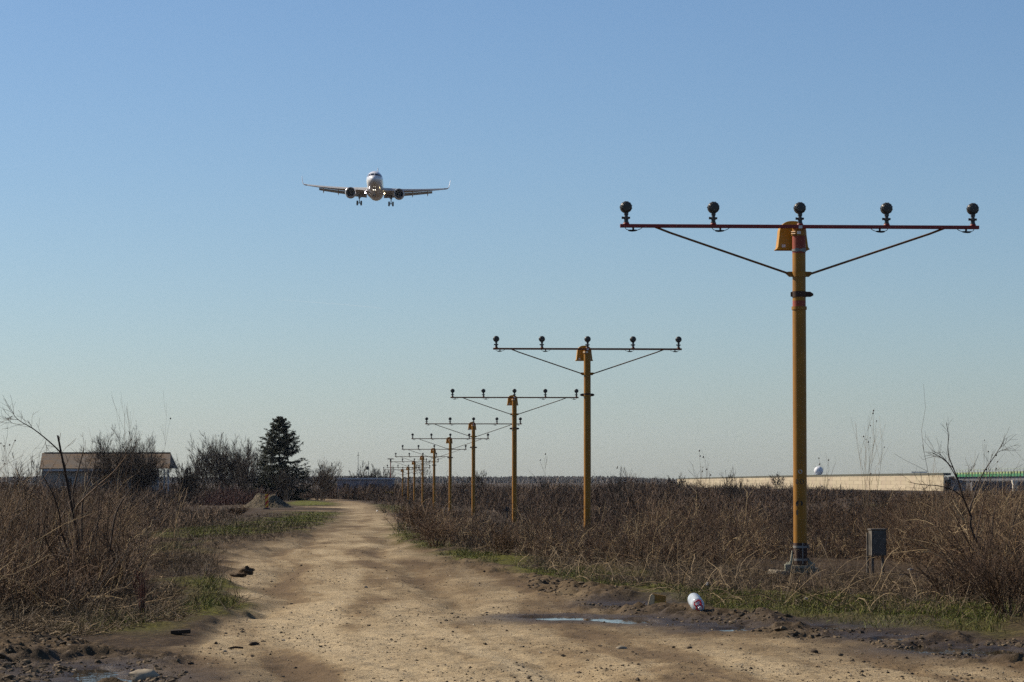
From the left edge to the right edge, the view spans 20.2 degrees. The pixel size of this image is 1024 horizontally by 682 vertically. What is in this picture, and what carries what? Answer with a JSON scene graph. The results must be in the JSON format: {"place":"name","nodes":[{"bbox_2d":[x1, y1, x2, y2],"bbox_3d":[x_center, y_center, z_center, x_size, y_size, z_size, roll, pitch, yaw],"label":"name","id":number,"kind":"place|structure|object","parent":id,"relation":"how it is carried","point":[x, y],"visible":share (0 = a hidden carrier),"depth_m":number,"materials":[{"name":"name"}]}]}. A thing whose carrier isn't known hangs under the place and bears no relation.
{"place":"outdoors","nodes":[
{"label":"outdoors","id":0,"kind":"place"},
{"bbox_2d":[170,629,190,633],"bbox_3d":[-2.268,1.989,19.711,0.135,0.028,0.050,-3,0,-3],"label":"wood block","id":1,"kind":"object","parent":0,"point":[183,631],"depth_m":19.69,"materials":[{"name":"wood"}]},
{"bbox_2d":[150,512,332,565],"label":"grass","id":2,"kind":"structure","parent":0,"point":[259,517],"depth_m":68.25,"materials":[{"name":"plant"}]},
{"bbox_2d":[302,168,450,205],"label":"airliner","id":3,"kind":"object","parent":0,"point":[375,190],"visible":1,"depth_m":685.95,"materials":[{"name":"white paint"}]},
{"bbox_2d":[0,483,1023,681],"bbox_3d":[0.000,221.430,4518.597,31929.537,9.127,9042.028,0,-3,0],"label":"ground","id":4,"kind":"structure","parent":0,"point":[150,640],"depth_m":22.58,"materials":[{"name":"brown plant"}]},
{"bbox_2d":[0,416,15,496],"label":"tall weed","id":5,"kind":"object","parent":4,"relation":"on","point":[6,458],"visible":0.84,"depth_m":51.86,"materials":[{"name":"brown plant"}]},
{"bbox_2d":[8,451,32,489],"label":"bare tree","id":6,"kind":"object","parent":4,"relation":"on","point":[21,477],"visible":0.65,"depth_m":288.81,"materials":[{"name":"brown plant"}]},
{"bbox_2d":[27,453,43,486],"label":"bare tree","id":7,"kind":"object","parent":4,"relation":"on","point":[37,472],"visible":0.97,"depth_m":289.65,"materials":[{"name":"brown plant"}]},
{"bbox_2d":[0,525,165,616],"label":"bent stalks","id":8,"kind":"object","parent":4,"relation":"on","point":[39,604],"visible":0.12,"depth_m":22.99,"materials":[{"name":"plant"}]},
{"bbox_2d":[0,395,187,600],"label":"many stemmed shrub","id":9,"kind":"object","parent":4,"relation":"on","point":[72,505],"visible":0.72,"depth_m":24.76,"materials":[{"name":"brown plant"}]},
{"bbox_2d":[51,668,137,681],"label":"puddle","id":10,"kind":"object","parent":4,"relation":"on","point":[90,675],"visible":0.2,"depth_m":16.39,"materials":[{"name":"grey liquid"}]},
{"bbox_2d":[0,440,190,617],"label":"branch tangle","id":11,"kind":"object","parent":4,"relation":"on","point":[55,544],"visible":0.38,"depth_m":24.90,"materials":[{"name":"brown plant"}]},
{"bbox_2d":[0,471,196,529],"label":"brushland","id":12,"kind":"structure","parent":4,"relation":"on","point":[156,509],"depth_m":90.13,"materials":[{"name":"brown plant"}]},
{"bbox_2d":[0,434,197,615],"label":"dry brush","id":13,"kind":"object","parent":4,"relation":"on","point":[4,513],"visible":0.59,"depth_m":25.57,"materials":[{"name":"brown plant"}]},
{"bbox_2d":[40,452,177,491],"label":"farmhouse","id":14,"kind":"object","parent":4,"relation":"on","point":[50,459],"visible":0.28,"depth_m":326.57,"materials":[{"name":"tile"}]},
{"bbox_2d":[68,418,177,496],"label":"bare bush","id":15,"kind":"object","parent":4,"relation":"on","point":[142,476],"visible":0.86,"depth_m":248.97,"materials":[{"name":"brown plant"}]},
{"bbox_2d":[110,395,139,506],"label":"tall weed","id":16,"kind":"object","parent":4,"relation":"on","point":[124,435],"visible":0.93,"depth_m":79.40,"materials":[{"name":"brown plant"}]},
{"bbox_2d":[0,577,264,636],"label":"fallen twigs","id":17,"kind":"object","parent":4,"relation":"on","point":[23,631],"visible":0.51,"depth_m":20.95,"materials":[{"name":"plant"}]},
{"bbox_2d":[131,566,157,614],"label":"shrub","id":18,"kind":"object","parent":4,"relation":"on","point":[141,590],"visible":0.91,"depth_m":21.98,"materials":[{"name":"brown plant"}]},
{"bbox_2d":[0,475,296,513],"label":"thicket","id":19,"kind":"object","parent":4,"relation":"on","point":[161,492],"visible":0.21,"depth_m":223.88,"materials":[{"name":"brown plant"}]},
{"bbox_2d":[138,394,170,520],"bbox_3d":[-7.997,2.690,64.267,0.751,3.184,0.260,0,-3,0],"label":"tall weed","id":20,"kind":"object","parent":4,"relation":"on","point":[163,456],"visible":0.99,"depth_m":64.31,"materials":[{"name":"brown plant"}]},
{"bbox_2d":[0,511,318,636],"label":"dead grass","id":21,"kind":"structure","parent":4,"relation":"on","point":[184,567],"depth_m":23.63,"materials":[{"name":"plant"}]},
{"bbox_2d":[169,494,185,538],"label":"tall weed","id":22,"kind":"object","parent":4,"relation":"on","point":[176,521],"visible":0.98,"depth_m":33.59,"materials":[{"name":"plant"}]},
{"bbox_2d":[168,454,202,500],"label":"bare bush","id":23,"kind":"object","parent":4,"relation":"on","point":[186,481],"visible":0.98,"depth_m":249.37,"materials":[{"name":"brown plant"}]},
{"bbox_2d":[136,503,238,532],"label":"scrub","id":24,"kind":"object","parent":4,"relation":"on","point":[206,513],"visible":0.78,"depth_m":90.41,"materials":[{"name":"brown plant"}]},
{"bbox_2d":[171,465,215,500],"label":"bare bush","id":25,"kind":"object","parent":4,"relation":"on","point":[203,485],"visible":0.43,"depth_m":268.83,"materials":[{"name":"brown plant"}]},
{"bbox_2d":[185,432,251,492],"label":"bare tree","id":26,"kind":"object","parent":4,"relation":"on","point":[221,467],"visible":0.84,"depth_m":298.33,"materials":[{"name":"brown plant"}]},
{"bbox_2d":[224,503,251,514],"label":"shrub","id":27,"kind":"object","parent":4,"relation":"on","point":[240,511],"visible":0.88,"depth_m":141.38,"materials":[{"name":"brown plant"}]},
{"bbox_2d":[218,460,259,494],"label":"bare bush","id":28,"kind":"object","parent":4,"relation":"on","point":[242,481],"visible":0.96,"depth_m":279.19,"materials":[{"name":"brown plant"}]},
{"bbox_2d":[195,483,283,505],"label":"reddish thicket","id":29,"kind":"object","parent":4,"relation":"on","point":[235,497],"visible":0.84,"depth_m":238.21,"materials":[{"name":"brown plant"}]},
{"bbox_2d":[218,435,269,494],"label":"bare tree","id":30,"kind":"object","parent":4,"relation":"on","point":[250,455],"visible":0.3,"depth_m":319.03,"materials":[{"name":"brown plant"}]},
{"bbox_2d":[263,494,269,508],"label":"traffic delineator","id":31,"kind":"object","parent":4,"relation":"on","point":[266,501],"visible":0.91,"depth_m":188.59},
{"bbox_2d":[241,493,293,507],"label":"gravel heap","id":32,"kind":"object","parent":4,"relation":"on","point":[274,501],"visible":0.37,"depth_m":201.82,"materials":[{"name":"grey gravel"}]},
{"bbox_2d":[267,469,299,500],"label":"bare bush","id":33,"kind":"object","parent":4,"relation":"on","point":[285,485],"visible":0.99,"depth_m":289.69,"materials":[{"name":"brown plant"}]},
{"bbox_2d":[252,416,315,500],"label":"spruce tree","id":34,"kind":"object","parent":4,"relation":"on","point":[283,446],"visible":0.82,"depth_m":299.13,"materials":[{"name":"green plant"}]},
{"bbox_2d":[295,460,343,499],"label":"bare bush","id":35,"kind":"object","parent":4,"relation":"on","point":[325,483],"visible":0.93,"depth_m":309.21,"materials":[{"name":"brown plant"}]},
{"bbox_2d":[0,473,676,497],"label":"hedge belt","id":36,"kind":"object","parent":4,"relation":"on","point":[437,487],"visible":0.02,"depth_m":362.37,"materials":[{"name":"brown plant"}]},
{"bbox_2d":[294,477,417,500],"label":"thicket","id":37,"kind":"object","parent":4,"relation":"on","point":[340,493],"visible":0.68,"depth_m":319.69,"materials":[{"name":"brown plant"}]},
{"bbox_2d":[348,463,378,479],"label":"bare bush","id":38,"kind":"object","parent":4,"relation":"on","point":[366,476],"visible":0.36,"depth_m":353.96,"materials":[{"name":"brown plant"}]},
{"bbox_2d":[337,478,394,490],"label":"flat roofed building","id":39,"kind":"structure","parent":4,"relation":"on","point":[360,482],"depth_m":339.58,"materials":[{"name":"paint"}]},
{"bbox_2d":[369,465,395,479],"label":"bare bush","id":40,"kind":"object","parent":4,"relation":"on","point":[380,474],"visible":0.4,"depth_m":359.12,"materials":[{"name":"brown plant"}]},
{"bbox_2d":[383,467,421,495],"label":"approach light mast","id":41,"kind":"object","parent":4,"relation":"on","point":[402,470],"visible":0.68,"depth_m":302.59,"materials":[{"name":"metal"}]},
{"bbox_2d":[387,465,429,499],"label":"approach light mast","id":42,"kind":"object","parent":4,"relation":"on","point":[408,469],"visible":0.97,"depth_m":272.61,"materials":[{"name":"metal"}]},
{"bbox_2d":[390,458,438,500],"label":"approach light mast","id":43,"kind":"object","parent":4,"relation":"on","point":[413,464],"visible":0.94,"depth_m":242.67,"materials":[{"name":"orange metal"}]},
{"bbox_2d":[394,502,441,532],"bbox_3d":[-1.998,3.930,64.295,1.105,0.747,1.037,1,-3,-20],"label":"shrub","id":44,"kind":"object","parent":4,"relation":"on","point":[416,513],"visible":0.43,"depth_m":64.22,"materials":[{"name":"brown plant"}]},
{"bbox_2d":[395,453,448,505],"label":"approach light mast","id":45,"kind":"object","parent":4,"relation":"on","point":[422,459],"visible":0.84,"depth_m":212.70,"materials":[{"name":"brown metal"}]},
{"bbox_2d":[415,458,432,483],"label":"bare tree","id":46,"kind":"object","parent":4,"relation":"on","point":[425,474],"visible":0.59,"depth_m":389.62,"materials":[{"name":"brown plant"}]},
{"bbox_2d":[402,445,466,507],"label":"approach light mast","id":47,"kind":"object","parent":4,"relation":"on","point":[433,450],"visible":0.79,"depth_m":182.75,"materials":[{"name":"orange metal"}]},
{"bbox_2d":[404,508,465,546],"bbox_3d":[-1.252,3.049,47.046,1.025,0.658,1.250,0,-3,0],"label":"shrub","id":48,"kind":"object","parent":4,"relation":"on","point":[444,526],"visible":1,"depth_m":47.02,"materials":[{"name":"brown plant"}]},
{"bbox_2d":[411,433,488,510],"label":"approach light mast","id":49,"kind":"object","parent":4,"relation":"on","point":[450,442],"visible":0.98,"depth_m":152.79,"materials":[{"name":"orange metal"}]},
{"bbox_2d":[425,417,521,515],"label":"approach light mast","id":50,"kind":"object","parent":4,"relation":"on","point":[472,425],"visible":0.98,"depth_m":122.84,"materials":[{"name":"orange metal"}]},
{"bbox_2d":[461,470,491,492],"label":"bare bush","id":51,"kind":"object","parent":4,"relation":"on","point":[478,478],"visible":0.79,"depth_m":329.29,"materials":[{"name":"brown plant"}]},
{"bbox_2d":[473,521,524,554],"bbox_3d":[-0.119,2.732,39.519,0.815,0.562,0.622,-1,-3,28],"label":"shrub","id":52,"kind":"object","parent":4,"relation":"on","point":[508,543],"visible":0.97,"depth_m":39.39,"materials":[{"name":"brown plant"}]},
{"bbox_2d":[0,475,1023,482],"bbox_3d":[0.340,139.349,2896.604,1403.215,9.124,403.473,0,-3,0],"label":"woodland","id":53,"kind":"object","parent":4,"relation":"on","point":[562,479],"visible":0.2,"depth_m":2750.45,"materials":[{"name":"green plant"}]},
{"bbox_2d":[450,389,578,522],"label":"approach light mast","id":54,"kind":"object","parent":4,"relation":"on","point":[513,400],"visible":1,"depth_m":92.89,"materials":[{"name":"metal"}]},
{"bbox_2d":[65,504,1020,633],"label":"green grass","id":55,"kind":"structure","parent":4,"relation":"on","point":[947,615],"depth_m":24.72,"materials":[{"name":"green plant"}]},
{"bbox_2d":[538,479,576,498],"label":"bare bush","id":56,"kind":"object","parent":4,"relation":"on","point":[546,484],"visible":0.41,"depth_m":299.31,"materials":[{"name":"brown plant"}]},
{"bbox_2d":[493,336,681,527],"bbox_3d":[1.639,2.113,63.051,4.146,4.428,0.460,0,-3,-4],"label":"approach light mast","id":57,"kind":"object","parent":4,"relation":"on","point":[584,353],"visible":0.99,"depth_m":62.93,"materials":[{"name":"orange metal"}]},
{"bbox_2d":[607,467,634,505],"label":"bare bush","id":58,"kind":"object","parent":4,"relation":"on","point":[620,492],"visible":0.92,"depth_m":159.91,"materials":[{"name":"brown plant"}]},
{"bbox_2d":[648,594,665,603],"bbox_3d":[1.216,2.157,23.974,0.177,0.112,0.054,1,-3,-27],"label":"crushed carton","id":59,"kind":"object","parent":4,"relation":"on","point":[655,598],"visible":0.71,"depth_m":23.97,"materials":[{"name":"brown cardboard"}]},
{"bbox_2d":[665,472,685,492],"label":"bare bush","id":60,"kind":"object","parent":4,"relation":"on","point":[682,482],"visible":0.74,"depth_m":329.76,"materials":[{"name":"brown plant"}]},
{"bbox_2d":[341,470,1019,514],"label":"thicket","id":61,"kind":"object","parent":4,"relation":"on","point":[499,497],"visible":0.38,"depth_m":227.15,"materials":[{"name":"brown plant"}]},
{"bbox_2d":[688,593,703,610],"bbox_3d":[1.481,2.097,23.080,0.114,0.152,0.237,0,-3,-10],"label":"plastic jug","id":62,"kind":"object","parent":4,"relation":"on","point":[695,601],"visible":1,"depth_m":23.02,"materials":[{"name":"white plastic"}]},
{"bbox_2d":[375,465,1023,534],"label":"brushland","id":63,"kind":"structure","parent":4,"relation":"on","point":[610,509],"depth_m":89.71,"materials":[{"name":"brown plant"}]},
{"bbox_2d":[694,450,710,507],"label":"tall weed","id":64,"kind":"object","parent":4,"relation":"on","point":[702,471],"visible":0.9,"depth_m":84.06,"materials":[{"name":"brown plant"}]},
{"bbox_2d":[396,506,1023,623],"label":"dead grass","id":65,"kind":"structure","parent":4,"relation":"on","point":[750,585],"depth_m":28.12,"materials":[{"name":"plant"}]},
{"bbox_2d":[398,384,1023,602],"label":"dry brush","id":66,"kind":"object","parent":4,"relation":"on","point":[928,526],"visible":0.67,"depth_m":39.39,"materials":[{"name":"brown plant"}]},
{"bbox_2d":[433,513,1023,612],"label":"bent stalks","id":67,"kind":"object","parent":4,"relation":"on","point":[787,584],"visible":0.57,"depth_m":27.31,"materials":[{"name":"plant"}]},
{"bbox_2d":[719,466,748,498],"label":"bare bush","id":68,"kind":"object","parent":4,"relation":"on","point":[736,487],"visible":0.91,"depth_m":209.61,"materials":[{"name":"brown plant"}]},
{"bbox_2d":[719,627,749,630],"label":"puddle","id":69,"kind":"object","parent":4,"relation":"on","point":[740,629],"visible":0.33,"depth_m":21.38,"materials":[{"name":"grey liquid"}]},
{"bbox_2d":[446,463,1023,602],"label":"branch tangle","id":70,"kind":"object","parent":4,"relation":"on","point":[709,532],"visible":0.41,"depth_m":39.62,"materials":[{"name":"brown plant"}]},
{"bbox_2d":[600,471,917,497],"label":"thicket","id":71,"kind":"object","parent":4,"relation":"on","point":[844,493],"visible":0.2,"depth_m":420.92,"materials":[{"name":"brown plant"}]},
{"bbox_2d":[769,473,784,489],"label":"bare bush","id":72,"kind":"object","parent":4,"relation":"on","point":[777,482],"visible":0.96,"depth_m":598.44,"materials":[{"name":"brown plant"}]},
{"bbox_2d":[620,201,978,573],"bbox_3d":[3.290,0.574,33.090,4.147,4.320,0.460,0,-3,-3],"label":"approach light mast","id":73,"kind":"object","parent":4,"relation":"on","point":[792,236],"visible":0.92,"depth_m":32.96,"materials":[{"name":"orange metal"}]},
{"bbox_2d":[677,473,950,490],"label":"ramp wall","id":74,"kind":"structure","parent":4,"relation":"on","point":[885,481],"depth_m":724.17,"materials":[{"name":"concrete"}]},
{"bbox_2d":[814,466,822,474],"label":"radome","id":75,"kind":"object","parent":4,"relation":"on","point":[818,470],"visible":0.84,"depth_m":1247.47,"materials":[{"name":"white plastic"}]},
{"bbox_2d":[818,458,836,507],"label":"tall weed","id":76,"kind":"object","parent":4,"relation":"on","point":[825,479],"visible":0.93,"depth_m":59.44,"materials":[{"name":"brown plant"}]},
{"bbox_2d":[780,488,878,541],"bbox_3d":[5.263,2.884,47.023,1.916,1.059,1.499,1,-3,-24],"label":"shrub","id":77,"kind":"object","parent":4,"relation":"on","point":[823,515],"visible":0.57,"depth_m":46.96,"materials":[{"name":"brown plant"}]},
{"bbox_2d":[822,627,848,628],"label":"puddle","id":78,"kind":"object","parent":4,"relation":"on","point":[834,627],"depth_m":21.52,"materials":[{"name":"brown liquid"}]},
{"bbox_2d":[851,410,887,530],"bbox_3d":[5.953,2.239,47.160,0.509,2.291,0.682,2,-3,-37],"label":"tall weed","id":79,"kind":"object","parent":4,"relation":"on","point":[870,461],"visible":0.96,"depth_m":47.19,"materials":[{"name":"plant"}]},
{"bbox_2d":[866,529,886,574],"bbox_3d":[3.977,2.355,31.422,0.208,0.613,0.150,0,-3,-9],"label":"utility box","id":80,"kind":"object","parent":4,"relation":"on","point":[874,541],"visible":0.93,"depth_m":31.37,"materials":[{"name":"grey metal"}]},
{"bbox_2d":[873,532,884,553],"bbox_3d":[3.998,2.198,31.363,0.130,0.240,0.008,0,-3,-9],"label":"door","id":81,"kind":"structure","parent":80,"relation":"in","point":[878,543],"depth_m":31.36,"materials":[{"name":"grey metal"}]},
{"bbox_2d":[875,638,902,639],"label":"puddle","id":82,"kind":"object","parent":4,"relation":"on","point":[888,638],"visible":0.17,"depth_m":20.18,"materials":[{"name":"grey liquid"}]},
{"bbox_2d":[886,492,942,516],"bbox_3d":[7.877,3.404,56.507,1.338,0.952,1.354,2,-3,-38],"label":"shrub","id":83,"kind":"object","parent":4,"relation":"on","point":[910,504],"visible":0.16,"depth_m":56.51,"materials":[{"name":"brown plant"}]},
{"bbox_2d":[901,545,1021,601],"bbox_3d":[3.848,2.005,24.675,1.096,0.556,1.211,0,-3,0],"label":"shrub","id":84,"kind":"object","parent":4,"relation":"on","point":[953,572],"visible":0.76,"depth_m":24.71,"materials":[{"name":"brown plant"}]},
{"bbox_2d":[900,421,1023,591],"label":"bare sapling","id":85,"kind":"object","parent":4,"relation":"on","point":[970,525],"visible":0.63,"depth_m":26.39,"materials":[{"name":"brown plant"}]},
{"bbox_2d":[911,647,1023,654],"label":"puddle","id":86,"kind":"object","parent":4,"relation":"on","point":[945,650],"visible":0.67,"depth_m":18.71,"materials":[{"name":"grey liquid"}]},
{"bbox_2d":[945,476,1023,490],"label":"road bridge","id":87,"kind":"structure","parent":4,"relation":"on","point":[950,481],"depth_m":642.72,"materials":[{"name":"concrete"}]},
{"bbox_2d":[956,468,1023,476],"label":"noise screen","id":88,"kind":"object","parent":87,"relation":"on","point":[1016,473],"visible":0.84,"depth_m":636.27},
{"bbox_2d":[951,535,1023,616],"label":"shrub","id":89,"kind":"object","parent":4,"relation":"on","point":[991,585],"visible":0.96,"depth_m":21.88,"materials":[{"name":"brown plant"}]},
{"bbox_2d":[982,440,996,485],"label":"tall weed","id":90,"kind":"object","parent":4,"relation":"on","point":[989,462],"visible":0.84,"depth_m":59.39,"materials":[{"name":"brown plant"}]},
{"bbox_2d":[0,0,1023,478],"label":"sky","id":91,"kind":"structure","parent":0,"point":[161,231],"materials":[{"name":"blue"}]},
{"bbox_2d":[142,498,1023,681],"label":"dirt track","id":92,"kind":"structure","parent":0,"point":[360,523],"depth_m":20.06,"materials":[{"name":"soil"}]},
{"bbox_2d":[128,669,159,680],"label":"stone","id":93,"kind":"object","parent":92,"relation":"on","point":[138,674],"visible":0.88,"depth_m":15.95,"materials":[{"name":"beige stone"}]},
{"bbox_2d":[228,646,242,648],"bbox_3d":[-1.775,1.969,18.510,0.096,0.018,0.018,0,-3,3],"label":"stick","id":94,"kind":"object","parent":92,"relation":"on","point":[238,647],"visible":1,"depth_m":18.50,"materials":[{"name":"wood"}]},
{"bbox_2d":[229,573,246,576],"bbox_3d":[-3.063,2.625,32.209,0.201,0.071,0.112,0,-3,-7],"label":"earth clod","id":95,"kind":"object","parent":92,"relation":"on","point":[239,575],"visible":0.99,"depth_m":32.18,"materials":[{"name":"brown soil"}]},
{"bbox_2d":[238,566,254,574],"bbox_3d":[-3.024,2.639,32.828,0.146,0.160,0.245,-2,-3,33],"label":"earth clod","id":96,"kind":"object","parent":92,"relation":"on","point":[248,570],"visible":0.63,"depth_m":32.78,"materials":[{"name":"brown soil"}]},
{"bbox_2d":[249,642,258,645],"bbox_3d":[-1.691,1.983,18.842,0.051,0.032,0.084,-1,-3,27],"label":"stone","id":97,"kind":"object","parent":92,"relation":"on","point":[253,643],"visible":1,"depth_m":18.82,"materials":[{"name":"grey stone"}]},
{"bbox_2d":[0,560,1023,681],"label":"mud clods","id":98,"kind":"object","parent":92,"relation":"on","point":[59,669],"visible":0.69,"depth_m":18.93,"materials":[{"name":"brown soil"}]},
{"bbox_2d":[0,537,1023,681],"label":"pebbles","id":99,"kind":"object","parent":92,"relation":"on","point":[606,668],"visible":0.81,"depth_m":18.18,"materials":[{"name":"brown stone"}]},
{"bbox_2d":[527,617,692,623],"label":"puddle","id":100,"kind":"object","parent":92,"relation":"on","point":[629,621],"visible":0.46,"depth_m":22.90,"materials":[{"name":"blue liquid"}]},
{"bbox_2d":[616,645,626,648],"bbox_3d":[0.713,1.992,18.696,0.077,0.031,0.047,0,-3,-9],"label":"stone","id":101,"kind":"object","parent":92,"relation":"on","point":[621,647],"visible":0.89,"depth_m":18.68,"materials":[{"name":"beige stone"}]}
]}

